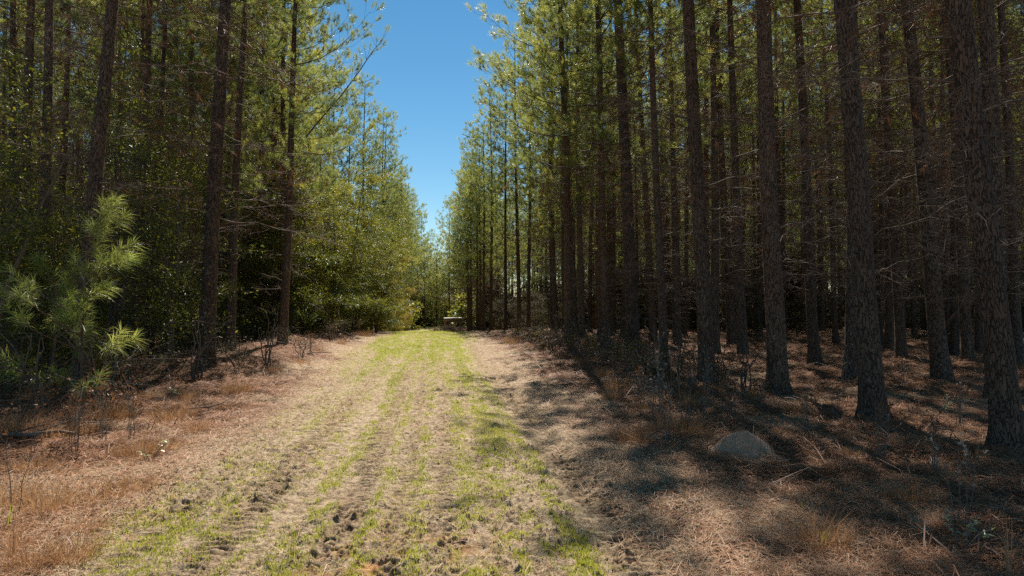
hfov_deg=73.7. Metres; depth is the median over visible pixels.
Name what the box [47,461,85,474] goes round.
dry grass tuft
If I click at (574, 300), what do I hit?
pine tree
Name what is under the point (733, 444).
rock
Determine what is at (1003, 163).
pine tree
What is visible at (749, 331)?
woodland bush
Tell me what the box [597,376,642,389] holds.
dry grass tuft
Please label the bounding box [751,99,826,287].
pine tree
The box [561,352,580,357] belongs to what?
dry grass tuft
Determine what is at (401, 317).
yellowing tree
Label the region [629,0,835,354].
pine tree
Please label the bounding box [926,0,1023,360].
pine tree
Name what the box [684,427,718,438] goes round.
dry grass tuft
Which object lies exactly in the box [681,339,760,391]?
woodland shrub
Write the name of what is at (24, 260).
evergreen bush
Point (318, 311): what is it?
evergreen bush
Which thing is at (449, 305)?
leafy tree
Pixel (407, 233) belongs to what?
pine tree
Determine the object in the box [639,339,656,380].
dry weed
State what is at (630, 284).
pine tree
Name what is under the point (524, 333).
shrub
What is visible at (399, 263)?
evergreen tree
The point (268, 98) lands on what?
pine tree
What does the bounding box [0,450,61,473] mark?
dry grass tuft
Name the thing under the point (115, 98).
pine tree
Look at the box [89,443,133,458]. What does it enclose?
dry grass tuft
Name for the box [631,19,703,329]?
pine tree
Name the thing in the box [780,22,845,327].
pine tree
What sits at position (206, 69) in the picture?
pine tree
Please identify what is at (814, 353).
pine tree
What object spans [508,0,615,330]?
pine tree
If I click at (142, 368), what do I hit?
dry weed
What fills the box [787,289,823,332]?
woodland bush
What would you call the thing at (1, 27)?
pine tree
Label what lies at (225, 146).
pine tree
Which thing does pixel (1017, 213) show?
pine tree
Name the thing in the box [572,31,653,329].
pine tree
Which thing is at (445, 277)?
pine tree
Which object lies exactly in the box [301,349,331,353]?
fallen branch
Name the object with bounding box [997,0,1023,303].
pine tree
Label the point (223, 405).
dry grass tuft
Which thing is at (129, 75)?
pine tree
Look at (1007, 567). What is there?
grass clump
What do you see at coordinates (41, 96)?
pine tree
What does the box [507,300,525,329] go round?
woodland bush
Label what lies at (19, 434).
fallen branch
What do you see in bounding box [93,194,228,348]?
evergreen tree
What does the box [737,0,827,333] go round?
pine tree
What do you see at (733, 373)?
dry grass tuft
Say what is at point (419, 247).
pine tree
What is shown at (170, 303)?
evergreen tree
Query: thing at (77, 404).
dry weed
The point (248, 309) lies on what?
evergreen bush
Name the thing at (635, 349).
shrub
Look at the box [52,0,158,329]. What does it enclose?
pine tree
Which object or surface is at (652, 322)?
pine tree
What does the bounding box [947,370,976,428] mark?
dry weed
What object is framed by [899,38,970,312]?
pine tree
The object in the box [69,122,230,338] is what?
evergreen tree
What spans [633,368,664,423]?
dry weed
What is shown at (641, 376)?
dry weed
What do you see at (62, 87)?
pine tree
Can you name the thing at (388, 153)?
pine tree
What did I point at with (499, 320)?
woodland bush
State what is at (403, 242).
pine tree
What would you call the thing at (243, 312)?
evergreen tree
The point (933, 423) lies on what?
dry weed
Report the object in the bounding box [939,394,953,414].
leafy seedling
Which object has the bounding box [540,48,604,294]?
pine tree
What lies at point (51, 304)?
evergreen bush
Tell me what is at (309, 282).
evergreen tree
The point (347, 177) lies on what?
pine tree
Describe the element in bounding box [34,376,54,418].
dry weed
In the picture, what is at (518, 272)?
pine tree
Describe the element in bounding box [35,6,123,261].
pine tree
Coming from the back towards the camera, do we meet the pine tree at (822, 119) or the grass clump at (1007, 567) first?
the pine tree at (822, 119)
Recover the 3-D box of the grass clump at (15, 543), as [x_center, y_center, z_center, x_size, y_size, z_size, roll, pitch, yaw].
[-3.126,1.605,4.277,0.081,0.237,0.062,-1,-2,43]
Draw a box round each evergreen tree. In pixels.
[0,0,148,375]
[0,32,151,374]
[0,155,161,362]
[0,174,77,345]
[11,0,237,370]
[51,106,149,329]
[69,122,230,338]
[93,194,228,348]
[98,112,265,361]
[181,182,309,340]
[197,149,340,336]
[217,145,366,335]
[220,166,325,332]
[239,149,375,334]
[291,187,388,322]
[295,171,372,325]
[297,210,360,309]
[306,162,396,330]
[317,204,401,330]
[318,220,405,331]
[348,209,418,331]
[348,231,394,330]
[350,229,417,330]
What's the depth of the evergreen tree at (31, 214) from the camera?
22.91 m
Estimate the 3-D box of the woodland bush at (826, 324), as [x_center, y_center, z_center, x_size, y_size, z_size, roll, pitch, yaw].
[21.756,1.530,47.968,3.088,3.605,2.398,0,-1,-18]
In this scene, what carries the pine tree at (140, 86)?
on the ground at (346, 515)
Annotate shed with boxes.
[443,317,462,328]
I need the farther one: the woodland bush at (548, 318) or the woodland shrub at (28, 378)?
the woodland bush at (548, 318)
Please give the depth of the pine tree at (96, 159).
11.72 m
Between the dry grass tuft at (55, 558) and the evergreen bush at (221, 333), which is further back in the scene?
the evergreen bush at (221, 333)
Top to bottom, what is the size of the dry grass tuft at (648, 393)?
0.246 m
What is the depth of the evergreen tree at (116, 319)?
15.41 m
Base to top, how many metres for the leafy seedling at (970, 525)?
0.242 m
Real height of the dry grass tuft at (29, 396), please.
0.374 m
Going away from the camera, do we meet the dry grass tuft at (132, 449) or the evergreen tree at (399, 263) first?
the dry grass tuft at (132, 449)
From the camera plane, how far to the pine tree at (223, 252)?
26.17 m
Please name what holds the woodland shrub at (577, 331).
on the ground at (346, 515)
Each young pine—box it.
[0,193,155,412]
[0,248,102,407]
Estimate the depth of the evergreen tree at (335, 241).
40.63 m
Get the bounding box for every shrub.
[0,313,88,418]
[47,313,185,414]
[93,322,177,392]
[149,339,207,374]
[154,304,259,378]
[211,330,268,368]
[221,296,312,365]
[269,333,319,358]
[312,300,356,341]
[497,308,529,340]
[508,324,540,338]
[515,318,552,342]
[524,324,562,347]
[534,306,591,351]
[544,295,618,355]
[567,332,600,358]
[579,331,645,362]
[590,301,655,363]
[603,332,690,369]
[603,335,711,393]
[608,338,651,366]
[611,346,647,372]
[624,346,687,381]
[646,307,724,375]
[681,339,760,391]
[683,335,741,379]
[714,326,804,393]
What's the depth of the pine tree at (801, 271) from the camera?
40.27 m
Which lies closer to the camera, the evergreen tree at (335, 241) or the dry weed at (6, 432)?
the dry weed at (6, 432)
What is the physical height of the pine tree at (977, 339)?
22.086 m
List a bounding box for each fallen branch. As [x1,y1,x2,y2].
[0,420,73,437]
[165,396,235,411]
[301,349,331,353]
[721,394,756,406]
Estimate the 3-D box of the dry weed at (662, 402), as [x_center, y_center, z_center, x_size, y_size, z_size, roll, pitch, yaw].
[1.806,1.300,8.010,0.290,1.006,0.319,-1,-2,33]
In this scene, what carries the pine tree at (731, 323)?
on the ground at (346, 515)
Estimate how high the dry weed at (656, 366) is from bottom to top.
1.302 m
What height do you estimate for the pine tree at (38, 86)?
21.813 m
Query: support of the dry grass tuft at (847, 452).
on the ground at (346, 515)
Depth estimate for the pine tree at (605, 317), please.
22.16 m
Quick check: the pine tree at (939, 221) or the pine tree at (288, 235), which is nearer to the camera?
the pine tree at (288, 235)
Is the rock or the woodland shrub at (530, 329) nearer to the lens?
the rock
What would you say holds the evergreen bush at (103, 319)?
on the ground at (346, 515)
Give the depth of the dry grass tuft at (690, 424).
8.60 m
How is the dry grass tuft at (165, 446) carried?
on the ground at (346, 515)
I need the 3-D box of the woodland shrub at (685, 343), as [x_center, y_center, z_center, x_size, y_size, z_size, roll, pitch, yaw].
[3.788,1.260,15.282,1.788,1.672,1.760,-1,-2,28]
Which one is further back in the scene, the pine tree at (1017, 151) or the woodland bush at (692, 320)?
the woodland bush at (692, 320)
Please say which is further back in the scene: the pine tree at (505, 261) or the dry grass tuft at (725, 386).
the pine tree at (505, 261)
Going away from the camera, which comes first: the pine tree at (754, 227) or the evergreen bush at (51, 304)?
the evergreen bush at (51, 304)
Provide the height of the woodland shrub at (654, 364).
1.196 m
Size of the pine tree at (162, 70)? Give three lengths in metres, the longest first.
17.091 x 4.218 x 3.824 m
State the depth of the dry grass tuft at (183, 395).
11.46 m
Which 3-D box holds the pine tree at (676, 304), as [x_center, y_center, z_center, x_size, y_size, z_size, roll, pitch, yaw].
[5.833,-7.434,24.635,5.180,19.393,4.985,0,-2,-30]
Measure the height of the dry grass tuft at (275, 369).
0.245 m
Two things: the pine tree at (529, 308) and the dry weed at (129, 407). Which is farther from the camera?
the pine tree at (529, 308)
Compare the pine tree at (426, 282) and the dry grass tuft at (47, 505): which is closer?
the dry grass tuft at (47, 505)
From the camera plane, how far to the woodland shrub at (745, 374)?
12.40 m
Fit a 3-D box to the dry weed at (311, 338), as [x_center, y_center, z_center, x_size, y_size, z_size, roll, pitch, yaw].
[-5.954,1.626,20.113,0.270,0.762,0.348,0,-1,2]
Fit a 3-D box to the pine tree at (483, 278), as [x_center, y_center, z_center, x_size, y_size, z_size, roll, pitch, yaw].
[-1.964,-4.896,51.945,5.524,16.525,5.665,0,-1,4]
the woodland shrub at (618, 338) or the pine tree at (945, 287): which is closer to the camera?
the woodland shrub at (618, 338)
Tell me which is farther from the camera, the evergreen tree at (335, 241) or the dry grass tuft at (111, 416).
the evergreen tree at (335, 241)
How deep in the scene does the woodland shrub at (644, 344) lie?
15.39 m
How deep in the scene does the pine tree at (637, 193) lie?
42.02 m
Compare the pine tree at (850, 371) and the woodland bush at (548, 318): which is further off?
the woodland bush at (548, 318)
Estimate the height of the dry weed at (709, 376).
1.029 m
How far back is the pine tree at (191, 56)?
23.53 m
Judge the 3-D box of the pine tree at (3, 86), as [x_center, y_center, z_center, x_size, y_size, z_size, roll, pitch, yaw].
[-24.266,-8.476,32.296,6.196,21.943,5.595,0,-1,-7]
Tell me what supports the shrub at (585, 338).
on the ground at (346, 515)
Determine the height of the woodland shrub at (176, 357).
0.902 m
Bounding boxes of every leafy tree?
[408,279,442,326]
[410,273,431,314]
[417,295,440,325]
[425,278,447,321]
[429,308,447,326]
[438,253,464,320]
[438,299,453,322]
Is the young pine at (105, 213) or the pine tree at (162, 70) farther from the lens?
the pine tree at (162, 70)
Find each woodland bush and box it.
[485,296,511,330]
[503,309,515,329]
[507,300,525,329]
[510,300,538,327]
[521,289,549,328]
[530,277,561,325]
[557,295,587,329]
[616,267,668,328]
[681,301,695,329]
[719,255,820,339]
[719,289,755,335]
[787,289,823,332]
[816,289,837,328]
[824,277,913,332]
[883,267,923,323]
[906,291,944,338]
[944,260,1006,320]
[971,268,1023,337]
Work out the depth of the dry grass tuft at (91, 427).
8.37 m
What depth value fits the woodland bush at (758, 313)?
29.79 m
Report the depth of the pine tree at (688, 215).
28.96 m
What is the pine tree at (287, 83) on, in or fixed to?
on the ground at (346, 515)
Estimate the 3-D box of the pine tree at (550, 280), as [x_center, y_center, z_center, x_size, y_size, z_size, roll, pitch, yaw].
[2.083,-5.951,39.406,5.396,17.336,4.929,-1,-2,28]
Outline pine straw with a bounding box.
[0,326,1023,575]
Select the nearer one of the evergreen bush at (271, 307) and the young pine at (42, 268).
the young pine at (42, 268)
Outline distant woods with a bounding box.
[0,30,1023,330]
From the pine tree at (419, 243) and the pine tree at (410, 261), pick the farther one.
the pine tree at (410, 261)
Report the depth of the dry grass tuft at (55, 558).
4.12 m
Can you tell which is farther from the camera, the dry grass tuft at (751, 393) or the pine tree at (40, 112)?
the pine tree at (40, 112)
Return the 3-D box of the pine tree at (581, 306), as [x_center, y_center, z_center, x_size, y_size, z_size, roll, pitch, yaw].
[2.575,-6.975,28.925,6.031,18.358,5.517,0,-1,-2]
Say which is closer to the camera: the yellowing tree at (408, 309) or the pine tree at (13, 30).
the pine tree at (13, 30)
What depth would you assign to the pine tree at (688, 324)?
41.99 m
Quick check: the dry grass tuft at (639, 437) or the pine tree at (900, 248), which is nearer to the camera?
the dry grass tuft at (639, 437)
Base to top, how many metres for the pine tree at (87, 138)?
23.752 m
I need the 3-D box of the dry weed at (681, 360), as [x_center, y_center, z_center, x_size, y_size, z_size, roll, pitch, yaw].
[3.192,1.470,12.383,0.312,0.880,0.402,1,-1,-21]
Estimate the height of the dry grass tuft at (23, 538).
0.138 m
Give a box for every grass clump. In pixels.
[1,502,13,528]
[6,528,17,556]
[1000,519,1017,575]
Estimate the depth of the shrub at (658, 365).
14.74 m
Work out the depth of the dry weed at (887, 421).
7.00 m
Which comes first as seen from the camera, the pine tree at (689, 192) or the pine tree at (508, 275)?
the pine tree at (689, 192)
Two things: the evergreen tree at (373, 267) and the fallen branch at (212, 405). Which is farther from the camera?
the evergreen tree at (373, 267)
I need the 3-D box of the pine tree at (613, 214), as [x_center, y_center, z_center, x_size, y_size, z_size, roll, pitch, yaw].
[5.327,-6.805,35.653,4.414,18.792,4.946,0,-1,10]
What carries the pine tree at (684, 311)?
on the ground at (346, 515)
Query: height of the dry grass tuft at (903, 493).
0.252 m
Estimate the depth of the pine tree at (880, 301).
27.52 m
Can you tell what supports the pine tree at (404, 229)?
on the ground at (346, 515)
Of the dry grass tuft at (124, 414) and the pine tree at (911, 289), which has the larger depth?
the pine tree at (911, 289)
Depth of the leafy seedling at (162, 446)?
7.11 m
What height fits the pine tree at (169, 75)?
21.695 m
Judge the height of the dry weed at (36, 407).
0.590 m
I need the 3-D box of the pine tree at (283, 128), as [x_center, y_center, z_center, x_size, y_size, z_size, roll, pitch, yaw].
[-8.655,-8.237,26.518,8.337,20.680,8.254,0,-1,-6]
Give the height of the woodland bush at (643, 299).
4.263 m
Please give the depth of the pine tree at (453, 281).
64.19 m
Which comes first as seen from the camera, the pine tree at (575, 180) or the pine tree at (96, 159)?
the pine tree at (96, 159)
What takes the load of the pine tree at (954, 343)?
on the ground at (346, 515)
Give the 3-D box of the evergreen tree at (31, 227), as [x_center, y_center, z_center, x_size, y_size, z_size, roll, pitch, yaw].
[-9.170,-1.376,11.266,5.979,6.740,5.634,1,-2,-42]
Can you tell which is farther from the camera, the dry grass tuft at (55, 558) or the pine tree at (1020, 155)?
the pine tree at (1020, 155)
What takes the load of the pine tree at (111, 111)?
on the ground at (346, 515)
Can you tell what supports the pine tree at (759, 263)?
on the ground at (346, 515)
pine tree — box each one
[0,0,77,277]
[0,0,85,206]
[0,0,98,332]
[0,0,100,324]
[0,0,134,314]
[0,0,136,368]
[0,0,156,324]
[0,0,171,382]
[0,0,233,390]
[0,1,62,259]
[0,2,71,276]
[2,8,81,218]
[18,0,161,261]
[32,0,264,357]
[35,0,188,302]
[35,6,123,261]
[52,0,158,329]
[53,12,91,225]
[61,4,166,235]
[66,0,211,348]
[84,0,233,354]
[87,2,260,341]
[91,0,343,370]
[94,0,298,349]
[110,20,166,307]
[111,3,179,329]
[112,0,223,336]
[128,4,245,319]
[135,3,214,331]
[140,0,330,352]
[149,0,268,293]
[153,0,309,344]
[165,0,342,338]
[168,0,391,335]
[170,1,272,335]
[187,0,384,344]
[196,9,285,333]
[222,0,343,334]
[222,0,360,335]
[241,0,347,331]
[242,1,309,208]
[250,13,310,241]
[250,81,359,329]
[253,98,361,224]
[293,94,354,246]
[303,68,368,228]
[327,93,385,328]
[329,70,398,329]
[349,139,395,329]
[357,110,407,330]
[358,109,416,330]
[370,163,432,330]
[371,149,413,330]
[373,176,427,300]
[378,173,424,331]
[386,185,419,321]
[387,195,417,301]
[388,164,427,330]
[388,181,420,281]
[396,187,427,284]
[401,202,423,298]
[409,237,439,327]
[409,255,427,325]
[424,232,442,323]
[425,234,450,326]
[435,168,501,314]
[435,239,458,323]
[437,163,489,330]
[438,163,496,318]
[438,251,447,302]
[439,151,501,330]
[440,156,499,314]
[441,134,503,330]
[442,174,485,317]
[447,76,524,330]
[448,130,507,329]
[449,113,520,330]
[460,26,574,327]
[462,62,546,330]
[464,0,663,338]
[465,0,738,355]
[472,24,559,329]
[475,159,519,329]
[475,195,514,329]
[478,198,514,298]
[486,183,515,290]
[494,0,649,334]
[500,0,611,330]
[500,38,597,329]
[502,0,642,336]
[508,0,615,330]
[508,0,723,347]
[518,0,677,341]
[520,0,622,315]
[540,6,646,331]
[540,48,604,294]
[551,2,652,334]
[553,0,735,368]
[566,14,710,341]
[571,0,814,383]
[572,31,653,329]
[580,11,686,334]
[585,9,648,332]
[586,36,667,306]
[589,0,757,346]
[590,46,758,340]
[597,42,675,312]
[612,0,935,394]
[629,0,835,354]
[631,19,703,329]
[632,0,820,344]
[634,6,718,333]
[640,2,730,334]
[643,0,758,302]
[645,0,806,353]
[651,14,747,331]
[657,0,1023,420]
[664,45,718,330]
[669,1,755,288]
[669,48,729,282]
[676,0,794,332]
[678,0,773,332]
[691,1,774,294]
[697,0,820,336]
[705,0,903,364]
[708,0,997,379]
[719,99,789,307]
[723,0,788,329]
[727,0,841,304]
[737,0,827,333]
[738,11,826,298]
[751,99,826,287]
[753,0,868,333]
[753,0,1023,381]
[756,0,841,330]
[772,0,894,343]
[772,0,947,302]
[773,0,862,330]
[774,0,942,299]
[774,0,1023,451]
[774,1,923,335]
[780,14,842,296]
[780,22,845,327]
[786,0,978,357]
[791,0,1023,397]
[799,14,902,294]
[808,0,1000,349]
[812,83,845,328]
[813,2,947,344]
[814,57,919,276]
[817,57,903,297]
[823,12,940,297]
[832,0,1023,360]
[836,24,913,260]
[842,21,946,334]
[859,0,1023,355]
[859,1,1023,305]
[864,25,979,289]
[867,2,1018,341]
[867,115,917,327]
[872,62,939,327]
[882,0,1023,353]
[893,0,1023,379]
[896,3,1023,311]
[897,30,947,328]
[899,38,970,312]
[907,25,1022,283]
[911,57,967,290]
[921,29,1023,333]
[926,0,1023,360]
[936,41,1023,274]
[944,6,1023,278]
[966,9,1023,303]
[977,0,1023,287]
[996,7,1023,293]
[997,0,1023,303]
[1001,20,1023,272]
[1005,70,1023,300]
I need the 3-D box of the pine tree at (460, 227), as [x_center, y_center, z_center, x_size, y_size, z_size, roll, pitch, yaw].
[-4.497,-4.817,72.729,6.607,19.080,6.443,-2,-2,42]
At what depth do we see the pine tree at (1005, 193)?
41.04 m
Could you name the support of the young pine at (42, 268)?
on the ground at (346, 515)
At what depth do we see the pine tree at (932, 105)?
29.27 m
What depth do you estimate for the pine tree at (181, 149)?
35.54 m
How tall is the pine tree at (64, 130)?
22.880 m
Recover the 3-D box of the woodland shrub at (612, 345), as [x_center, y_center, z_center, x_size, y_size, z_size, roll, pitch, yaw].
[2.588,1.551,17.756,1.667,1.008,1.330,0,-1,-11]
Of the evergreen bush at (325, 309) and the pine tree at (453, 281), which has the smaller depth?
the evergreen bush at (325, 309)
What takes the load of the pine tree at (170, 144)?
on the ground at (346, 515)
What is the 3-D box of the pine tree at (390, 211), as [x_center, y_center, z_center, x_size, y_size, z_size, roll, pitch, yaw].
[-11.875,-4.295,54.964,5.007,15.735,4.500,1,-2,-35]
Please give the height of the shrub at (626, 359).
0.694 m
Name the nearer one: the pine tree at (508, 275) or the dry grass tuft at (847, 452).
the dry grass tuft at (847, 452)
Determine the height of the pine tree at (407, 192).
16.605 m
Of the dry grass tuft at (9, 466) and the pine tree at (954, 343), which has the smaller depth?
the dry grass tuft at (9, 466)
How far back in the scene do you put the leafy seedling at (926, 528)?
4.65 m
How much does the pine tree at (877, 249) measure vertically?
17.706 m
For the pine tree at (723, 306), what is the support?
on the ground at (346, 515)
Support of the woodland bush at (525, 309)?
on the ground at (346, 515)
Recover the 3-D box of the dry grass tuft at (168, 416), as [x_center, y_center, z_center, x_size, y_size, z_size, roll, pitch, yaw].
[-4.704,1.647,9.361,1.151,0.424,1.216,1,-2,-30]
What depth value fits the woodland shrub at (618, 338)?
16.99 m
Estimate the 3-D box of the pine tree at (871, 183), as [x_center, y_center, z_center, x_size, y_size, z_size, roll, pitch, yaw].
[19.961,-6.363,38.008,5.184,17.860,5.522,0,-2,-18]
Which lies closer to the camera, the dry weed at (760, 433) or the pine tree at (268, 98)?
the dry weed at (760, 433)
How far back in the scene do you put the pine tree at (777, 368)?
12.42 m
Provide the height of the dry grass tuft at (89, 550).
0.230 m
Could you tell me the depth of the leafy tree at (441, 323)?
95.72 m
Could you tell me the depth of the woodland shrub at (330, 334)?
25.91 m
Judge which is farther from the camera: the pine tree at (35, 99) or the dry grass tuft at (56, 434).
the pine tree at (35, 99)
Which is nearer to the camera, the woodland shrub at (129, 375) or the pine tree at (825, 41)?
the woodland shrub at (129, 375)
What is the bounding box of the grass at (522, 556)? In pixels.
[75,330,622,575]
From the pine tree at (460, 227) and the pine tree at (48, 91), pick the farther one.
the pine tree at (460, 227)
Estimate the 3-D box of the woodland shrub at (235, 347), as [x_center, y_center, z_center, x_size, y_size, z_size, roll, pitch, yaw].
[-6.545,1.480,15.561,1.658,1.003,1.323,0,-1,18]
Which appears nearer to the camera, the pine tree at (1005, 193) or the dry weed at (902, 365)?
the dry weed at (902, 365)
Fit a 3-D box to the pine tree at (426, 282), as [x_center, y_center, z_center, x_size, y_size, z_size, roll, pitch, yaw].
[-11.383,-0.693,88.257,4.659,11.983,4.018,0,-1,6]
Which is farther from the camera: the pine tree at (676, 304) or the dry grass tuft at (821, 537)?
the pine tree at (676, 304)
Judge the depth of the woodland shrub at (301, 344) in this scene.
18.82 m
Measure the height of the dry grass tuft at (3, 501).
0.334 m
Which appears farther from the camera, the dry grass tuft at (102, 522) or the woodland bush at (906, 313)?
the woodland bush at (906, 313)
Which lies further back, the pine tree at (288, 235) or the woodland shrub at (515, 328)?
the woodland shrub at (515, 328)
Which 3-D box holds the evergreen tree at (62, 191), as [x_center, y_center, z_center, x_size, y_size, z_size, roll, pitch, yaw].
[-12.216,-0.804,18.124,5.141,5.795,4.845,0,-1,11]
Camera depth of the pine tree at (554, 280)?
36.26 m
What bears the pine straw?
on the ground at (346, 515)
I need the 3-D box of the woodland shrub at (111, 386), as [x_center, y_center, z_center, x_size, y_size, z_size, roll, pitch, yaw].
[-5.651,1.135,9.897,1.828,1.580,2.037,1,-2,-38]
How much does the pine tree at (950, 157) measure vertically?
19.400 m
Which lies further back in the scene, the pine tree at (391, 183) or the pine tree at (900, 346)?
the pine tree at (391, 183)
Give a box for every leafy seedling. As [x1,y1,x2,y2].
[136,437,170,460]
[908,513,936,544]
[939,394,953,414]
[943,508,995,549]
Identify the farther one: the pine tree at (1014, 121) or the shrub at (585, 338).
the pine tree at (1014, 121)
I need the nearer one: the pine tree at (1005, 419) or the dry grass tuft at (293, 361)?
the pine tree at (1005, 419)
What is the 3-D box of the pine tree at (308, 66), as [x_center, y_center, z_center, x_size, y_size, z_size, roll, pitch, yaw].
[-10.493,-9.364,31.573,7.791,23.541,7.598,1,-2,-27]
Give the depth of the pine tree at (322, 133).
34.30 m
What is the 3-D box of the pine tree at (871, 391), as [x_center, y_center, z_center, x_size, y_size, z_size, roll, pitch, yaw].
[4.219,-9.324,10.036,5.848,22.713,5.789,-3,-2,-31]
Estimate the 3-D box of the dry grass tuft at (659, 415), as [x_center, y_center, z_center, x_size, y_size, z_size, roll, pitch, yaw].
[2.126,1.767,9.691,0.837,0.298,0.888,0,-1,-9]
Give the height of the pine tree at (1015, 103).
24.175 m
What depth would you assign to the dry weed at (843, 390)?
12.06 m
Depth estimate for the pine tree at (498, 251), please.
82.87 m
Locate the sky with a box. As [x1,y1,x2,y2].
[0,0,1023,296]
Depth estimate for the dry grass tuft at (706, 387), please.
12.02 m
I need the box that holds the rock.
[706,430,791,463]
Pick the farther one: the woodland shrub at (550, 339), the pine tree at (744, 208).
the pine tree at (744, 208)
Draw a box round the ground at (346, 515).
[0,325,1023,575]
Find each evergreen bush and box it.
[0,169,139,383]
[0,227,120,365]
[47,233,157,358]
[98,299,176,338]
[101,233,186,347]
[152,267,251,350]
[216,279,277,337]
[236,244,323,338]
[288,268,348,329]
[290,277,346,330]
[299,259,350,329]
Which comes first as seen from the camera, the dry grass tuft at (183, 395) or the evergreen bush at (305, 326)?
the dry grass tuft at (183, 395)
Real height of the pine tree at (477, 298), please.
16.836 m
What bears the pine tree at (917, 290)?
on the ground at (346, 515)
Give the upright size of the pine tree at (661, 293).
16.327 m
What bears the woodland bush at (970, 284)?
on the ground at (346, 515)
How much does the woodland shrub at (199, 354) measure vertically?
1.690 m
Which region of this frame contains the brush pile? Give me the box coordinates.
[427,321,465,331]
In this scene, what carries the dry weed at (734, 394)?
on the ground at (346, 515)
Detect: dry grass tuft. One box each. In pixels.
[0,404,65,432]
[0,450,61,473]
[0,459,27,472]
[0,466,53,510]
[0,471,89,518]
[0,508,57,540]
[0,527,86,575]
[0,528,48,547]
[6,384,54,400]
[12,524,121,572]
[23,419,80,438]
[42,470,148,510]
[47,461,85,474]
[52,388,153,421]
[60,513,116,534]
[63,420,107,434]
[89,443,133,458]
[93,463,175,493]
[98,425,175,460]
[106,404,141,419]
[121,428,195,455]
[133,388,164,401]
[135,395,210,423]
[171,386,201,401]
[176,417,218,433]
[211,402,237,409]
[215,374,266,395]
[261,364,285,372]
[291,356,311,364]
[357,328,372,336]
[499,334,520,344]
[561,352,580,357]
[592,366,614,375]
[593,383,626,400]
[594,418,658,444]
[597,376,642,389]
[626,416,674,434]
[628,400,654,411]
[630,390,665,399]
[639,405,684,420]
[656,410,714,437]
[680,418,701,428]
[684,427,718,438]
[694,382,717,392]
[708,380,747,392]
[727,367,747,375]
[737,384,767,398]
[763,497,874,557]
[774,394,816,413]
[835,444,868,456]
[862,466,944,507]
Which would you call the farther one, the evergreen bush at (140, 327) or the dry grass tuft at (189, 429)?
the evergreen bush at (140, 327)
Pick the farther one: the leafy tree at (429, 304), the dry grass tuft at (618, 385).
the leafy tree at (429, 304)
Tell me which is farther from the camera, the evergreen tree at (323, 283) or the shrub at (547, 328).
the evergreen tree at (323, 283)
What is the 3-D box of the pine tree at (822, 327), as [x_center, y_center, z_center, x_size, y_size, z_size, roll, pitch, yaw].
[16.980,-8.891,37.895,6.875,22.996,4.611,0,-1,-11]
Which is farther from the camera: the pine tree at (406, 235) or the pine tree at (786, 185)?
the pine tree at (406, 235)
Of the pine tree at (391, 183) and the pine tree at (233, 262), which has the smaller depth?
the pine tree at (233, 262)
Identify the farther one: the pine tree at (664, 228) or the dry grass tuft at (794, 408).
the pine tree at (664, 228)
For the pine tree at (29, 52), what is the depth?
16.12 m
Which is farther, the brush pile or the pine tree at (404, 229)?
the pine tree at (404, 229)
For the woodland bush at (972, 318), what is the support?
on the ground at (346, 515)
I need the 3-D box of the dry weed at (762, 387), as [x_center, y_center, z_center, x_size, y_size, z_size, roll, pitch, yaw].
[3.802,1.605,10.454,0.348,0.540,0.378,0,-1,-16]
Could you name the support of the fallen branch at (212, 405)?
on the pine straw
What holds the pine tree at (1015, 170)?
on the ground at (346, 515)
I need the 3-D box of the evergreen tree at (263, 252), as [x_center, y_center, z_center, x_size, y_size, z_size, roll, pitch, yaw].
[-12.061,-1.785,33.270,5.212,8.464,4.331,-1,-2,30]
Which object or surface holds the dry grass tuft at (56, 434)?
on the ground at (346, 515)
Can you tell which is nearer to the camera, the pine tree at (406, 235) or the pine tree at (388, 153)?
the pine tree at (388, 153)
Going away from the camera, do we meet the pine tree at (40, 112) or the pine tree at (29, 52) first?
the pine tree at (29, 52)
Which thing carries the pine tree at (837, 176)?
on the ground at (346, 515)
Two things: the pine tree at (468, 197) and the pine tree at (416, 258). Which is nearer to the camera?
the pine tree at (468, 197)
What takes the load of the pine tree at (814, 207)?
on the ground at (346, 515)
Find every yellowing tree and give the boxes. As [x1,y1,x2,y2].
[350,250,416,331]
[374,292,408,330]
[380,284,421,330]
[387,290,417,330]
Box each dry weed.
[2,429,51,515]
[30,399,46,455]
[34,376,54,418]
[58,375,99,456]
[84,368,115,442]
[115,373,142,439]
[136,350,149,393]
[160,366,180,402]
[181,356,192,381]
[198,357,206,379]
[306,331,314,351]
[554,338,563,357]
[608,356,626,386]
[627,364,650,394]
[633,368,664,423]
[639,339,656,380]
[645,326,667,410]
[650,356,680,441]
[664,343,677,398]
[672,355,702,419]
[678,345,698,389]
[699,343,715,402]
[716,374,750,415]
[753,375,774,408]
[753,407,781,472]
[795,382,819,431]
[822,373,846,418]
[842,344,852,392]
[860,401,906,456]
[890,355,914,384]
[897,371,920,415]
[915,401,950,473]
[929,430,988,525]
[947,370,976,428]
[971,360,983,396]
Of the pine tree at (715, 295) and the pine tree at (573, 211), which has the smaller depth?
the pine tree at (715, 295)
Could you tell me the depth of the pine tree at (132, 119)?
39.49 m
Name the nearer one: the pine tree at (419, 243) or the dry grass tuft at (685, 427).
the dry grass tuft at (685, 427)
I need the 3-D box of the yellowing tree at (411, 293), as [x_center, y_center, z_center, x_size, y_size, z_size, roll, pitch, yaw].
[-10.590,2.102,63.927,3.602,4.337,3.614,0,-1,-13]
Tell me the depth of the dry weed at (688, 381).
9.10 m
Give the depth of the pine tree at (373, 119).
52.23 m
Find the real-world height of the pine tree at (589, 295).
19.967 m
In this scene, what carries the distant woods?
on the ground at (346, 515)
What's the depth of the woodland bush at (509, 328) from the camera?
71.69 m

